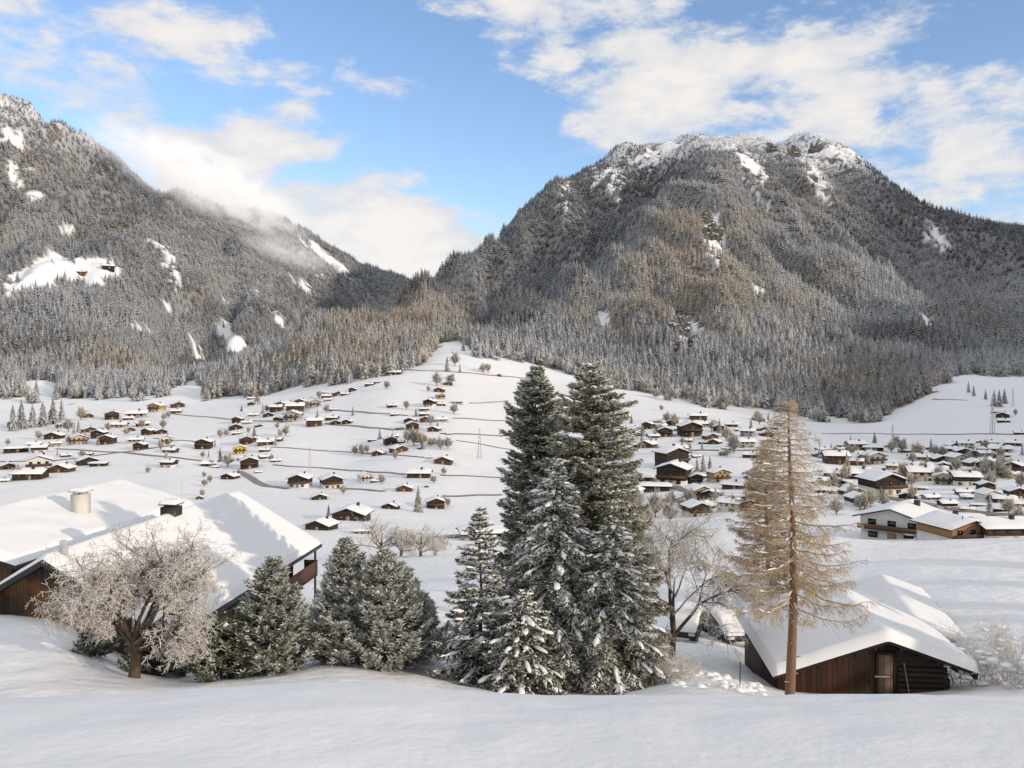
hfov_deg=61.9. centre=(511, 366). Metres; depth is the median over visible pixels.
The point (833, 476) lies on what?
frosted tree
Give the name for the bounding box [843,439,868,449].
village house
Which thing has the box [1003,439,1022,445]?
long house
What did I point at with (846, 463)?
valley conifer
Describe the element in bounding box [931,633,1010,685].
bare shrub
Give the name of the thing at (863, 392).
frosted conifer
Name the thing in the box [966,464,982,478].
frosted tree
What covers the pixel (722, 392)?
frosted conifer
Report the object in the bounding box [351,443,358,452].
frosted tree
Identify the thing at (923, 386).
frosted conifer
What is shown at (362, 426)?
path
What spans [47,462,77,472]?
cabin
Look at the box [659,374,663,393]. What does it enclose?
frosted conifer
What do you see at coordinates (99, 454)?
path
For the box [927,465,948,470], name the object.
village house
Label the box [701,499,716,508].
cabin
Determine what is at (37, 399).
frosted conifer
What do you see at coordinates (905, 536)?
window
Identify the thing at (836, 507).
frosted tree
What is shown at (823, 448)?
long house
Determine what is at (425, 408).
long house
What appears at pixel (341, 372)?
frosted conifer
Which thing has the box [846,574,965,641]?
snowed house
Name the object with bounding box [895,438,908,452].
frosted tree
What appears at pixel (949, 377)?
frosted conifer
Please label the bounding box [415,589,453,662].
pine tree
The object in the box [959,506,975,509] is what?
long house
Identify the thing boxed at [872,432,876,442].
valley conifer
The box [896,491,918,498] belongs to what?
cabin
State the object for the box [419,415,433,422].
cabin
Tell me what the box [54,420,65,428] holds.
village chalet
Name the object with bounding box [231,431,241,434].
long house
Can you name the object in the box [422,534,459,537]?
path
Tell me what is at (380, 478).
frosted tree
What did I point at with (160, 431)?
cabin
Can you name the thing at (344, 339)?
frosted conifer
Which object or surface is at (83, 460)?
cabin
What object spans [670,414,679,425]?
frosted tree
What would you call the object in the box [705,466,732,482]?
hotel
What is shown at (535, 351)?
frosted conifer
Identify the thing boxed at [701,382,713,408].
frosted conifer
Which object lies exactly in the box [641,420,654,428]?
village chalet
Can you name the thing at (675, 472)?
hotel
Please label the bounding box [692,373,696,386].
frosted conifer
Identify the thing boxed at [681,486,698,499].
frosted tree
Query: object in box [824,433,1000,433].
path
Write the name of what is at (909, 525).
window
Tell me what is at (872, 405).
frosted conifer
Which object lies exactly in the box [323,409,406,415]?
path
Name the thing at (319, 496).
cabin
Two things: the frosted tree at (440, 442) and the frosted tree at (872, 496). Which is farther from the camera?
the frosted tree at (440, 442)
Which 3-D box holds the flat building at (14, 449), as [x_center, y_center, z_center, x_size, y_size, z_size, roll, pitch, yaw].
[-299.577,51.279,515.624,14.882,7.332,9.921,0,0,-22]
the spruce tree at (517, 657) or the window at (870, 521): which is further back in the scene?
the window at (870, 521)
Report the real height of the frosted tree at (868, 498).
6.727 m
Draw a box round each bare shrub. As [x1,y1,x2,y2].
[625,635,702,684]
[664,650,707,679]
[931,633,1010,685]
[935,616,1023,661]
[945,631,1023,689]
[963,612,1023,659]
[967,632,1023,691]
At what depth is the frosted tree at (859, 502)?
260.41 m
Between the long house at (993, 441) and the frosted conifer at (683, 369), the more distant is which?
the frosted conifer at (683, 369)
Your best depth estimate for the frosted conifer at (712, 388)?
758.67 m
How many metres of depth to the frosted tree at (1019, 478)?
298.62 m
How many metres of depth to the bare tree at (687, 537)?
38.21 m
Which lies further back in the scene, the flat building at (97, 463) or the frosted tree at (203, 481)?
the flat building at (97, 463)
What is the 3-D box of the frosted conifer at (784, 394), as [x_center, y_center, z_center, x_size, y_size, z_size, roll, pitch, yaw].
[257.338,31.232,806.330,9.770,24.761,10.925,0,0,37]
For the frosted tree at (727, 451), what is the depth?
418.84 m
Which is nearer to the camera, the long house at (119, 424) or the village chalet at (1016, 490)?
the village chalet at (1016, 490)
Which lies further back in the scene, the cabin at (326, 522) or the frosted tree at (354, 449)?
the frosted tree at (354, 449)
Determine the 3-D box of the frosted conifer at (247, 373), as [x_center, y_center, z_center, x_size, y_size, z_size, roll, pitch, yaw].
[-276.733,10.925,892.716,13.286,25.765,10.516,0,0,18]
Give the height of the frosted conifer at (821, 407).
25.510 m
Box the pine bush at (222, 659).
[182,608,256,682]
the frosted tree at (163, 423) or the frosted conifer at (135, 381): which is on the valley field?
the frosted tree at (163, 423)
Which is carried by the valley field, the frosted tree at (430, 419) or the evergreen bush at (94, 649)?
the frosted tree at (430, 419)
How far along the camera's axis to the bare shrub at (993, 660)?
34.74 m
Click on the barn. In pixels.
(883, 647)
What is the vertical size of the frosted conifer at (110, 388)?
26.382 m
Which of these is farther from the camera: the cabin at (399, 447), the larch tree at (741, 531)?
the cabin at (399, 447)
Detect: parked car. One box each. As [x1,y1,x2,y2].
[665,601,705,642]
[704,606,744,645]
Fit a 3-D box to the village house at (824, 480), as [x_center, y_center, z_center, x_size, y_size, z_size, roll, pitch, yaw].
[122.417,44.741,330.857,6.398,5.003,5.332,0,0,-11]
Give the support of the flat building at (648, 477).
on the valley field
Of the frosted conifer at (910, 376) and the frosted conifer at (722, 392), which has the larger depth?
the frosted conifer at (910, 376)
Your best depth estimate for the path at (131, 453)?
490.79 m
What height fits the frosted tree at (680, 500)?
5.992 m
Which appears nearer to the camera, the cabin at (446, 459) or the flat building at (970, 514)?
the flat building at (970, 514)
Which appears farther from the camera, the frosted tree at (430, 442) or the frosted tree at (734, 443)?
the frosted tree at (430, 442)
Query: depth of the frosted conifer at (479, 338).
927.72 m
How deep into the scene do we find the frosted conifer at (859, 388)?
847.12 m
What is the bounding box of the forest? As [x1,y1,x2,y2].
[0,92,1023,422]
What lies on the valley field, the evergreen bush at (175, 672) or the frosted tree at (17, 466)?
the frosted tree at (17, 466)
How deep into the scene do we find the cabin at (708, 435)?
491.98 m
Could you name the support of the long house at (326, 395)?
on the valley field
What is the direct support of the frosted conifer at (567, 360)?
on the mountain side
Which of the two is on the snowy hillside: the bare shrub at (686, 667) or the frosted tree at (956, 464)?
the bare shrub at (686, 667)
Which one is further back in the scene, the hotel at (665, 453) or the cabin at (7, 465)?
the cabin at (7, 465)
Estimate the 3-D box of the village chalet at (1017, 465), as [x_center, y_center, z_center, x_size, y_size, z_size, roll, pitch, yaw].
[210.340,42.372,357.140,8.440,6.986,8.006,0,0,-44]
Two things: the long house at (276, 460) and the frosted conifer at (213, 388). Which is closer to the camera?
the long house at (276, 460)
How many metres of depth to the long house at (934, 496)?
276.78 m
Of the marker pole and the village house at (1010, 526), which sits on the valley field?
the village house at (1010, 526)
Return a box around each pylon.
[477,429,481,458]
[990,398,994,432]
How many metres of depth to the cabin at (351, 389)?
700.16 m
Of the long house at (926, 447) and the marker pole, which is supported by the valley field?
the long house at (926, 447)
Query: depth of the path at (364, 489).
348.84 m
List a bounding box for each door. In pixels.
[875,655,892,692]
[887,533,895,538]
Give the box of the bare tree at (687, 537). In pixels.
[629,480,787,661]
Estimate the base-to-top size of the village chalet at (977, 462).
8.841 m
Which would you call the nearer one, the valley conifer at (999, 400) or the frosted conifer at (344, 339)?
the valley conifer at (999, 400)
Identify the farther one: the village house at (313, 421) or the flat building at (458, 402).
the flat building at (458, 402)
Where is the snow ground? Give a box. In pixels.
[0,682,1023,767]
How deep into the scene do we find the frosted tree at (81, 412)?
713.42 m
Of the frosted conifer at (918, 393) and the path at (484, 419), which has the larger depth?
the frosted conifer at (918, 393)
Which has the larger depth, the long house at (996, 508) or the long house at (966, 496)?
the long house at (966, 496)
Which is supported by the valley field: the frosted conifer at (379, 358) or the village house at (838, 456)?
the village house at (838, 456)
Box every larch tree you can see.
[701,394,880,694]
[722,437,822,601]
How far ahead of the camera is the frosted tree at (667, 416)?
569.69 m
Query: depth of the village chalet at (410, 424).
524.49 m
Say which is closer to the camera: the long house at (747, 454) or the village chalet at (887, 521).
the village chalet at (887, 521)
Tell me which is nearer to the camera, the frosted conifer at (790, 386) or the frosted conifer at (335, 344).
the frosted conifer at (790, 386)
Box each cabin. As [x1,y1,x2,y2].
[0,461,16,469]
[42,430,66,439]
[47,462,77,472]
[74,454,100,465]
[80,425,96,432]
[82,412,93,417]
[126,426,135,430]
[154,427,167,433]
[169,401,184,407]
[219,471,240,478]
[228,422,243,430]
[252,436,262,441]
[262,411,272,417]
[294,398,306,402]
[302,515,340,530]
[310,491,327,499]
[328,502,374,520]
[330,419,340,424]
[331,390,340,396]
[341,418,352,423]
[349,387,357,391]
[371,449,386,455]
[380,500,401,508]
[388,443,409,452]
[394,482,413,491]
[404,416,417,422]
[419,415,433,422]
[426,425,441,431]
[432,454,454,464]
[433,386,445,392]
[443,381,452,385]
[636,439,659,447]
[666,419,681,425]
[673,493,686,502]
[700,432,718,439]
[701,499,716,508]
[708,438,722,443]
[756,425,770,430]
[757,429,773,436]
[810,450,821,456]
[849,452,859,457]
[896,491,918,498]
[930,453,944,461]
[934,460,951,469]
[942,441,957,445]
[960,457,979,466]
[995,411,1010,417]
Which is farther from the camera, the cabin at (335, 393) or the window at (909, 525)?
the cabin at (335, 393)
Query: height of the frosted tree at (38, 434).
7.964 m
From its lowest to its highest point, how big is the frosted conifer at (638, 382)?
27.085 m
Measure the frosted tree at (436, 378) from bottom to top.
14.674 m
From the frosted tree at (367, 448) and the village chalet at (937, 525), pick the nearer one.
the village chalet at (937, 525)
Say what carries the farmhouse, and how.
on the snowy hillside
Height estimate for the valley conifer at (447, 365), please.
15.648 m
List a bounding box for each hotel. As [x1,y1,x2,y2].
[651,444,691,465]
[653,459,694,485]
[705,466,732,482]
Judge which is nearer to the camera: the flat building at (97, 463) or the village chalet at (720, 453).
the village chalet at (720, 453)
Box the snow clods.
[662,670,766,695]
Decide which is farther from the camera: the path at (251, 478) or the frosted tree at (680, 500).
the path at (251, 478)
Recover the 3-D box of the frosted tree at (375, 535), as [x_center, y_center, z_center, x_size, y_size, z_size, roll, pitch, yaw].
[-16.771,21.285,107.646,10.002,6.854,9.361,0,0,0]
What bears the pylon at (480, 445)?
on the valley field
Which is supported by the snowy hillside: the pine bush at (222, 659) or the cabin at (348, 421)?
the pine bush at (222, 659)
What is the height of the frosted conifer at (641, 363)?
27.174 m
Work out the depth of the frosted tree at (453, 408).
579.46 m
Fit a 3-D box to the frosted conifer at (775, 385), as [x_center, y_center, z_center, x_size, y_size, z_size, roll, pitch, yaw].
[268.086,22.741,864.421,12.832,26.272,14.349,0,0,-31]
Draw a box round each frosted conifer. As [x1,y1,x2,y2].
[32,380,41,402]
[75,376,84,397]
[105,374,109,390]
[106,378,114,398]
[125,373,130,392]
[133,373,137,385]
[140,370,147,382]
[143,373,154,394]
[154,377,164,397]
[163,373,171,395]
[169,367,177,387]
[180,363,186,381]
[200,375,206,394]
[206,376,211,389]
[209,377,220,398]
[215,375,224,396]
[235,360,239,374]
[242,372,246,385]
[246,366,249,378]
[262,362,269,382]
[271,367,283,391]
[293,347,298,362]
[293,354,296,369]
[297,358,300,375]
[305,360,316,385]
[316,354,320,370]
[326,353,334,373]
[326,363,336,386]
[328,340,333,356]
[333,336,336,349]
[333,351,339,364]
[339,362,345,382]
[342,331,345,347]
[345,351,352,371]
[353,353,360,378]
[359,355,369,380]
[366,349,372,362]
[376,349,380,362]
[383,350,393,375]
[391,338,395,351]
[399,350,406,370]
[404,350,408,368]
[471,335,478,355]
[477,328,483,343]
[489,331,495,347]
[502,333,512,354]
[531,343,542,364]
[539,344,545,364]
[547,343,553,355]
[560,351,565,369]
[563,354,572,373]
[569,352,573,372]
[577,347,581,360]
[603,355,607,367]
[622,366,626,388]
[633,367,642,390]
[636,351,643,366]
[653,357,657,372]
[655,368,659,383]
[659,364,663,375]
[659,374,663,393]
[670,372,674,383]
[674,377,679,397]
[680,360,685,374]
[687,373,693,384]
[691,382,701,404]
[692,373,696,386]
[699,376,702,392]
[701,358,705,374]
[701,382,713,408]
[709,381,718,407]
[712,372,716,384]
[715,381,720,406]
[718,385,727,409]
[732,380,737,401]
[742,380,748,397]
[754,366,759,381]
[757,380,765,395]
[760,384,770,408]
[773,377,780,393]
[778,372,784,386]
[782,387,786,409]
[789,380,794,395]
[794,391,799,411]
[800,368,805,383]
[802,391,811,417]
[809,380,815,397]
[813,397,828,421]
[837,379,842,394]
[838,394,847,417]
[845,394,853,417]
[847,399,852,420]
[850,387,854,400]
[854,396,859,413]
[857,383,863,397]
[860,384,865,398]
[868,396,875,421]
[879,390,882,409]
[881,394,891,415]
[887,390,894,410]
[892,378,896,390]
[897,381,902,401]
[906,381,913,403]
[908,370,912,383]
[914,378,923,399]
[917,363,922,374]
[920,374,930,395]
[945,361,953,381]
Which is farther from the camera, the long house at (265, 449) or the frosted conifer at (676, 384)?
the frosted conifer at (676, 384)
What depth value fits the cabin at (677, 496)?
307.68 m
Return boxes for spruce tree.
[427,506,532,686]
[478,588,570,694]
[483,458,627,693]
[485,365,568,647]
[515,361,675,663]
[551,515,672,694]
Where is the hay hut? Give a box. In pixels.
[195,495,203,499]
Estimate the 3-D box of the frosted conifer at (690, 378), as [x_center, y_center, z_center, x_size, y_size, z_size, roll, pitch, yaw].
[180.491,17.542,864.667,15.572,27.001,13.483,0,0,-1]
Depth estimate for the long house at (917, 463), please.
382.03 m
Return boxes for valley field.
[0,364,1023,554]
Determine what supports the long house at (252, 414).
on the valley field
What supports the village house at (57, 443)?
on the valley field
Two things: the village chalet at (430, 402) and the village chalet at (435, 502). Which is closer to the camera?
the village chalet at (435, 502)
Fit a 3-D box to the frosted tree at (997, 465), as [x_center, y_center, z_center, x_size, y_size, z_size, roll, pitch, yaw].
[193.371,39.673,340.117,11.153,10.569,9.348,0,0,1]
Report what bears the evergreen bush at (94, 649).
on the snowy hillside
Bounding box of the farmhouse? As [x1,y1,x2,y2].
[0,478,193,581]
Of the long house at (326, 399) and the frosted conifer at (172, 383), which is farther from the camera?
the frosted conifer at (172, 383)
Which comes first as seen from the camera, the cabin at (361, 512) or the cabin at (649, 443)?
the cabin at (361, 512)
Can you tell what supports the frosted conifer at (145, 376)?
on the mountain side
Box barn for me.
[736,579,979,693]
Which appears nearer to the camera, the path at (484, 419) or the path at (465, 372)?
the path at (484, 419)
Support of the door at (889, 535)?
in the village chalet at (887, 521)
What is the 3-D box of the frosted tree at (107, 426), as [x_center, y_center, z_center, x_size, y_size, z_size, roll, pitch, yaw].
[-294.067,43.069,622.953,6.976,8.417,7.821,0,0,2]
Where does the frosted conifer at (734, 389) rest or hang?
on the mountain side
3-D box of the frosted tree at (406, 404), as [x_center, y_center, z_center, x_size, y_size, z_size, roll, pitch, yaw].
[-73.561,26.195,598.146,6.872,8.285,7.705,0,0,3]
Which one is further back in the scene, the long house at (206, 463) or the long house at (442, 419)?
the long house at (442, 419)
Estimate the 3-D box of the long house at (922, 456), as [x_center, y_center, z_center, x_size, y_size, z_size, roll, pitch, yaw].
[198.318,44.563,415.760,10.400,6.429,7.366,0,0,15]
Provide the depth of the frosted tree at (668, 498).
289.79 m
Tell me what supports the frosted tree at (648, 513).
on the valley field
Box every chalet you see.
[0,485,321,654]
[23,452,54,467]
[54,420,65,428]
[69,432,88,444]
[89,428,110,438]
[97,433,118,444]
[103,409,120,419]
[132,441,149,449]
[140,427,156,434]
[146,402,167,411]
[157,434,173,444]
[194,437,214,448]
[231,416,243,423]
[232,443,247,454]
[238,435,253,444]
[238,455,259,469]
[247,401,254,406]
[272,416,282,421]
[282,409,302,422]
[285,471,314,487]
[303,398,320,408]
[317,472,344,488]
[356,471,374,481]
[382,435,397,445]
[404,420,418,430]
[422,398,437,406]
[424,495,445,508]
[436,393,444,398]
[627,425,643,433]
[636,485,645,496]
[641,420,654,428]
[657,425,673,436]
[675,419,704,436]
[679,498,713,516]
[683,482,710,499]
[688,471,703,483]
[701,488,721,499]
[712,423,724,431]
[717,449,726,455]
[836,484,866,498]
[837,477,849,486]
[841,491,869,506]
[852,499,948,538]
[853,468,909,494]
[857,449,887,464]
[909,510,983,540]
[931,470,952,484]
[944,452,969,463]
[952,446,974,457]
[971,487,1002,501]
[974,480,997,489]
[975,457,995,472]
[1001,485,1023,497]
[1004,460,1023,471]
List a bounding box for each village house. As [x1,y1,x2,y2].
[29,443,49,452]
[49,440,61,446]
[158,458,178,467]
[268,404,284,411]
[284,401,305,411]
[305,416,323,426]
[647,433,659,439]
[671,443,688,449]
[715,496,741,511]
[738,427,757,436]
[738,437,756,447]
[818,477,830,484]
[820,449,851,464]
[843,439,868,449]
[849,457,864,465]
[884,462,898,469]
[904,465,934,481]
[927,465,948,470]
[934,499,959,508]
[940,445,957,452]
[949,470,983,485]
[956,439,976,448]
[970,515,1023,538]
[1004,470,1019,477]
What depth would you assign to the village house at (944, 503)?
253.71 m
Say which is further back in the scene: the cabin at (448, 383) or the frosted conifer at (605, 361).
the frosted conifer at (605, 361)
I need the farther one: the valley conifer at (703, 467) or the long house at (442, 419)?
the long house at (442, 419)
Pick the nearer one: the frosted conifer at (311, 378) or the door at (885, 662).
the door at (885, 662)
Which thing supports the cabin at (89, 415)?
on the valley field
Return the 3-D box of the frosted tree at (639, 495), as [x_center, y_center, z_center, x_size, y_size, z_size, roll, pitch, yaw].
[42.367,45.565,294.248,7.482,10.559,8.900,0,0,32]
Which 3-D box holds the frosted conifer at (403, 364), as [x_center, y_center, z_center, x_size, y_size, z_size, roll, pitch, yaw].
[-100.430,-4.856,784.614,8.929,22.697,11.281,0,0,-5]
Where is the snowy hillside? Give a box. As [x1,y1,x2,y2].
[0,517,1023,696]
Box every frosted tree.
[12,463,24,475]
[34,429,43,438]
[61,418,77,431]
[65,435,70,442]
[75,404,88,417]
[77,449,85,456]
[103,421,111,429]
[123,428,130,434]
[138,419,145,426]
[158,441,163,449]
[159,418,166,427]
[201,479,209,485]
[217,428,223,435]
[221,453,235,466]
[282,423,289,433]
[323,404,329,411]
[340,484,348,492]
[346,512,414,556]
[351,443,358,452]
[358,443,366,454]
[363,443,370,451]
[376,473,385,483]
[380,526,432,555]
[384,379,389,388]
[392,450,398,458]
[395,522,451,555]
[402,430,410,442]
[403,400,409,409]
[405,426,418,444]
[416,430,428,445]
[418,532,453,554]
[427,413,434,424]
[428,436,434,444]
[429,476,436,482]
[432,371,444,385]
[435,435,445,449]
[443,372,455,381]
[444,437,454,446]
[449,349,461,365]
[449,403,458,412]
[479,362,487,370]
[628,486,646,505]
[639,507,656,521]
[646,487,665,516]
[651,423,661,431]
[660,500,681,520]
[663,410,671,420]
[663,490,675,499]
[663,493,677,506]
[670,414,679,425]
[675,496,685,508]
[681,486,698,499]
[709,418,714,430]
[710,487,723,500]
[719,425,732,439]
[723,448,731,455]
[726,434,740,452]
[753,410,762,418]
[756,412,764,423]
[825,495,847,514]
[826,468,843,486]
[838,464,851,479]
[843,484,860,493]
[845,443,855,452]
[852,493,870,509]
[860,490,873,508]
[863,452,874,464]
[864,488,879,506]
[873,488,891,503]
[886,440,895,452]
[893,434,900,442]
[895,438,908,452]
[895,460,911,476]
[906,448,919,461]
[906,471,919,485]
[907,482,918,498]
[908,441,923,452]
[929,443,939,453]
[930,464,948,477]
[936,445,947,454]
[949,456,961,470]
[964,450,973,457]
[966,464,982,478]
[979,438,989,446]
[979,456,990,473]
[979,456,1006,477]
[981,471,997,483]
[993,444,1005,456]
[997,496,1018,512]
[999,467,1013,478]
[1009,505,1023,515]
[1012,471,1023,486]
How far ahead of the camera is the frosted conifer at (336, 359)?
816.83 m
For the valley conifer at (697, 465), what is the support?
on the valley field
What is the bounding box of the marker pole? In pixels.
[739,655,740,684]
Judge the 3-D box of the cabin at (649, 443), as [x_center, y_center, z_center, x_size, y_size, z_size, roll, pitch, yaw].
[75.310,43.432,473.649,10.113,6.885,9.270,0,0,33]
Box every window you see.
[868,518,875,524]
[868,531,876,537]
[887,520,895,526]
[904,535,913,538]
[907,523,915,528]
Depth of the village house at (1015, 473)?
335.21 m
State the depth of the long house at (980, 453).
422.04 m
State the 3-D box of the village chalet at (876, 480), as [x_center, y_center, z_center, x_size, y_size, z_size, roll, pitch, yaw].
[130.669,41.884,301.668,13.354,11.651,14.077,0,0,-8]
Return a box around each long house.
[0,477,11,482]
[8,466,52,480]
[25,441,42,445]
[59,453,71,456]
[75,270,86,275]
[101,263,115,271]
[109,421,129,427]
[122,415,133,419]
[124,409,148,417]
[126,436,144,442]
[134,420,150,426]
[161,446,180,452]
[169,408,182,412]
[199,460,216,466]
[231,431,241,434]
[240,420,252,424]
[247,412,258,416]
[256,438,273,445]
[257,454,269,458]
[258,447,270,451]
[269,436,283,441]
[270,458,280,461]
[321,393,332,398]
[322,397,332,401]
[324,415,339,420]
[364,382,374,386]
[386,403,396,407]
[387,369,402,375]
[404,467,432,477]
[418,406,429,410]
[418,411,429,416]
[434,416,448,421]
[436,402,445,405]
[652,419,661,422]
[680,437,693,441]
[688,411,708,419]
[691,454,701,457]
[694,420,710,426]
[698,440,707,443]
[719,479,745,488]
[723,421,738,426]
[741,451,759,457]
[812,485,838,493]
[814,446,831,450]
[822,468,843,477]
[847,466,872,478]
[897,448,910,452]
[906,452,931,460]
[910,461,933,464]
[919,493,942,499]
[924,444,939,449]
[953,488,973,493]
[957,492,973,499]
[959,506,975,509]
[973,449,994,456]
[978,439,999,445]
[986,444,1014,452]
[990,452,1011,457]
[991,494,1018,502]
[991,505,1006,511]
[996,418,1010,422]
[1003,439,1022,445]
[1011,500,1023,506]
[1013,430,1023,434]
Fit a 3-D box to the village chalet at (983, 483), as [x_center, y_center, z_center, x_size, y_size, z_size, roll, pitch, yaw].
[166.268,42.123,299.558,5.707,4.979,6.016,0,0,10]
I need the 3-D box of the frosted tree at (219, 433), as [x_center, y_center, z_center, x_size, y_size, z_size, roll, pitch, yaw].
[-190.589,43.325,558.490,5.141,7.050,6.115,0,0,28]
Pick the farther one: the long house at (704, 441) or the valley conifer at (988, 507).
the long house at (704, 441)
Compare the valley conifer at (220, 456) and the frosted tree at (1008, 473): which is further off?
the valley conifer at (220, 456)
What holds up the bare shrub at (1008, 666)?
on the snowy hillside
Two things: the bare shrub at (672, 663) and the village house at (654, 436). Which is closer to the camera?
the bare shrub at (672, 663)
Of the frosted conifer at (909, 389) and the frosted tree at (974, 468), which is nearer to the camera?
the frosted tree at (974, 468)
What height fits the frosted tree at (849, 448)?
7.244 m
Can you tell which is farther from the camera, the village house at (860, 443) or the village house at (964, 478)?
the village house at (860, 443)
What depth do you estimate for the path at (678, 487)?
342.85 m
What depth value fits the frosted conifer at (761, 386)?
839.02 m
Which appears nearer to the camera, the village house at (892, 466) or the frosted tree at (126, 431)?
the village house at (892, 466)
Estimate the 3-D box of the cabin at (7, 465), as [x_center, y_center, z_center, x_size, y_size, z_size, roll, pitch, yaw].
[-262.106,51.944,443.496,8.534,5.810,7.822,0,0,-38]
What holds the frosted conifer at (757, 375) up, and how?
on the mountain side
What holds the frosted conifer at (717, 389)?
on the valley field
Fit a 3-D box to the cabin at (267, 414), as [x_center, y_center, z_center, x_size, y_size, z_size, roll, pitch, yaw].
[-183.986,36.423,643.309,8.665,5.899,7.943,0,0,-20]
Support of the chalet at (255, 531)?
on the snowy hillside
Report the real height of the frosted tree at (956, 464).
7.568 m
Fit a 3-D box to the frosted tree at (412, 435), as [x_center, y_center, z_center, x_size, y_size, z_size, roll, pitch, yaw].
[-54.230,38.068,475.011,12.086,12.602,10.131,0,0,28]
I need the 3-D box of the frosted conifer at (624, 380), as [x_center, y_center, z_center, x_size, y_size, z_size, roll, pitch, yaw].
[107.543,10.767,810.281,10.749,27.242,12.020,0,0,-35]
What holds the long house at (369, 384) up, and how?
on the valley field
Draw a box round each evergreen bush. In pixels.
[68,622,120,657]
[114,619,193,676]
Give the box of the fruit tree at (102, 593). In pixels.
[24,515,243,678]
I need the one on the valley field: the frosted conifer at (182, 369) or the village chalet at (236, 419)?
the village chalet at (236, 419)
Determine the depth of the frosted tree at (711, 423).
530.00 m
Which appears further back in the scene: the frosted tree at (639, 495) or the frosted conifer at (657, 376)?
the frosted conifer at (657, 376)
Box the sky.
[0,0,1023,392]
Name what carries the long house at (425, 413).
on the valley field
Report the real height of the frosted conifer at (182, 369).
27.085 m
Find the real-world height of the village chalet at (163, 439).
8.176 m
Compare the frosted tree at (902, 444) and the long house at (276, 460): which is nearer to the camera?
the frosted tree at (902, 444)
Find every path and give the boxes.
[0,445,174,461]
[56,448,201,460]
[171,413,280,421]
[237,471,288,488]
[273,464,403,473]
[283,447,420,456]
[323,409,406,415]
[325,423,394,429]
[338,487,386,490]
[407,369,524,378]
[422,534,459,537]
[440,433,501,435]
[445,494,502,495]
[447,475,487,476]
[465,418,506,420]
[627,443,759,450]
[633,471,713,500]
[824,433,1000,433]
[877,495,1011,515]
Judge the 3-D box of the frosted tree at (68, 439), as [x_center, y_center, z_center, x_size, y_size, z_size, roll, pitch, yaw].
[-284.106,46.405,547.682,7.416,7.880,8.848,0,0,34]
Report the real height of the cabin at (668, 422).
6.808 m
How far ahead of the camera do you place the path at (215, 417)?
678.82 m
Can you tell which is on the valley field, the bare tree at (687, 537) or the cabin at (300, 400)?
the cabin at (300, 400)
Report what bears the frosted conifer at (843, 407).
on the valley field
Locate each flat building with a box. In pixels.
[1,445,28,453]
[87,461,108,466]
[351,527,375,533]
[451,400,463,404]
[455,524,514,541]
[635,474,653,480]
[639,482,672,492]
[724,494,744,498]
[862,445,885,450]
[911,486,928,489]
[951,512,985,516]
[969,503,985,506]
[976,447,987,449]
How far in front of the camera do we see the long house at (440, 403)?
606.95 m
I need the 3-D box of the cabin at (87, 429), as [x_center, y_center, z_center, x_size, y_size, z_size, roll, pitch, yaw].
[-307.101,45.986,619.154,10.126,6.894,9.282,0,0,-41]
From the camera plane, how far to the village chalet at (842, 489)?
288.34 m
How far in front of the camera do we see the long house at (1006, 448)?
426.09 m
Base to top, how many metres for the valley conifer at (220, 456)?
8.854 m
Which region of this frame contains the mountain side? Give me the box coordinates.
[0,93,1023,410]
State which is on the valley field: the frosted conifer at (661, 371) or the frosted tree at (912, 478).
the frosted tree at (912, 478)
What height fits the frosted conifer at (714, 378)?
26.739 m
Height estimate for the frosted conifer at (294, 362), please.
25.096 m
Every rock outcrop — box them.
[667,339,679,351]
[668,315,691,337]
[687,334,700,347]
[699,212,714,223]
[701,222,724,244]
[766,142,776,153]
[787,145,801,156]
[808,142,819,153]
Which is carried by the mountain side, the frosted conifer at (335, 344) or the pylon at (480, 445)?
the frosted conifer at (335, 344)
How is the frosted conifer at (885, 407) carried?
on the valley field
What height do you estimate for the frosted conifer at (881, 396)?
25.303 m
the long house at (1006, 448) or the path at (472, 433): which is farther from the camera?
the path at (472, 433)
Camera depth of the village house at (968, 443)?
459.28 m
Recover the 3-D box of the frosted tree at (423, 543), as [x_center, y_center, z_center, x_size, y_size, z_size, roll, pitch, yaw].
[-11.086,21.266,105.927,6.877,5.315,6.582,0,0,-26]
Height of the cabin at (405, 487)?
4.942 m
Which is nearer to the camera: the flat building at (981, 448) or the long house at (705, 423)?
the flat building at (981, 448)
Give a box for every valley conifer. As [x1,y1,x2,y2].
[7,405,19,430]
[15,399,29,429]
[26,402,38,427]
[37,402,48,426]
[47,398,59,424]
[58,399,65,421]
[76,420,80,432]
[217,449,221,461]
[412,486,423,512]
[444,357,450,370]
[694,457,700,470]
[699,456,705,471]
[708,458,712,468]
[717,418,721,432]
[844,452,849,466]
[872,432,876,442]
[985,494,992,511]
[990,390,996,406]
[996,390,1003,406]
[1001,389,1007,403]
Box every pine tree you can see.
[218,555,320,676]
[296,535,396,666]
[316,546,459,671]
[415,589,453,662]
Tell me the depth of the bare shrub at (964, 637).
40.25 m
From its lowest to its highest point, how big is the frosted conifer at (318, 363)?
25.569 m
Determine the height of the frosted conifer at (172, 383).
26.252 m
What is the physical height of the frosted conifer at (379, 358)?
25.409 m
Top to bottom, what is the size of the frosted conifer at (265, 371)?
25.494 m
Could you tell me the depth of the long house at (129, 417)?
710.16 m
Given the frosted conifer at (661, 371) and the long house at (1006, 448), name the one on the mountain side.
the frosted conifer at (661, 371)
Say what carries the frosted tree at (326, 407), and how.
on the valley field
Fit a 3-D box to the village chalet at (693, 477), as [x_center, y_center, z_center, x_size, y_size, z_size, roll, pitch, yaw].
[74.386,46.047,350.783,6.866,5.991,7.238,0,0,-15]
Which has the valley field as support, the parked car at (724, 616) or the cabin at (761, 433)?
the cabin at (761, 433)
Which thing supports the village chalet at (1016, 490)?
on the valley field
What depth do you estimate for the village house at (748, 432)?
492.05 m
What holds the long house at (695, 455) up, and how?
on the valley field

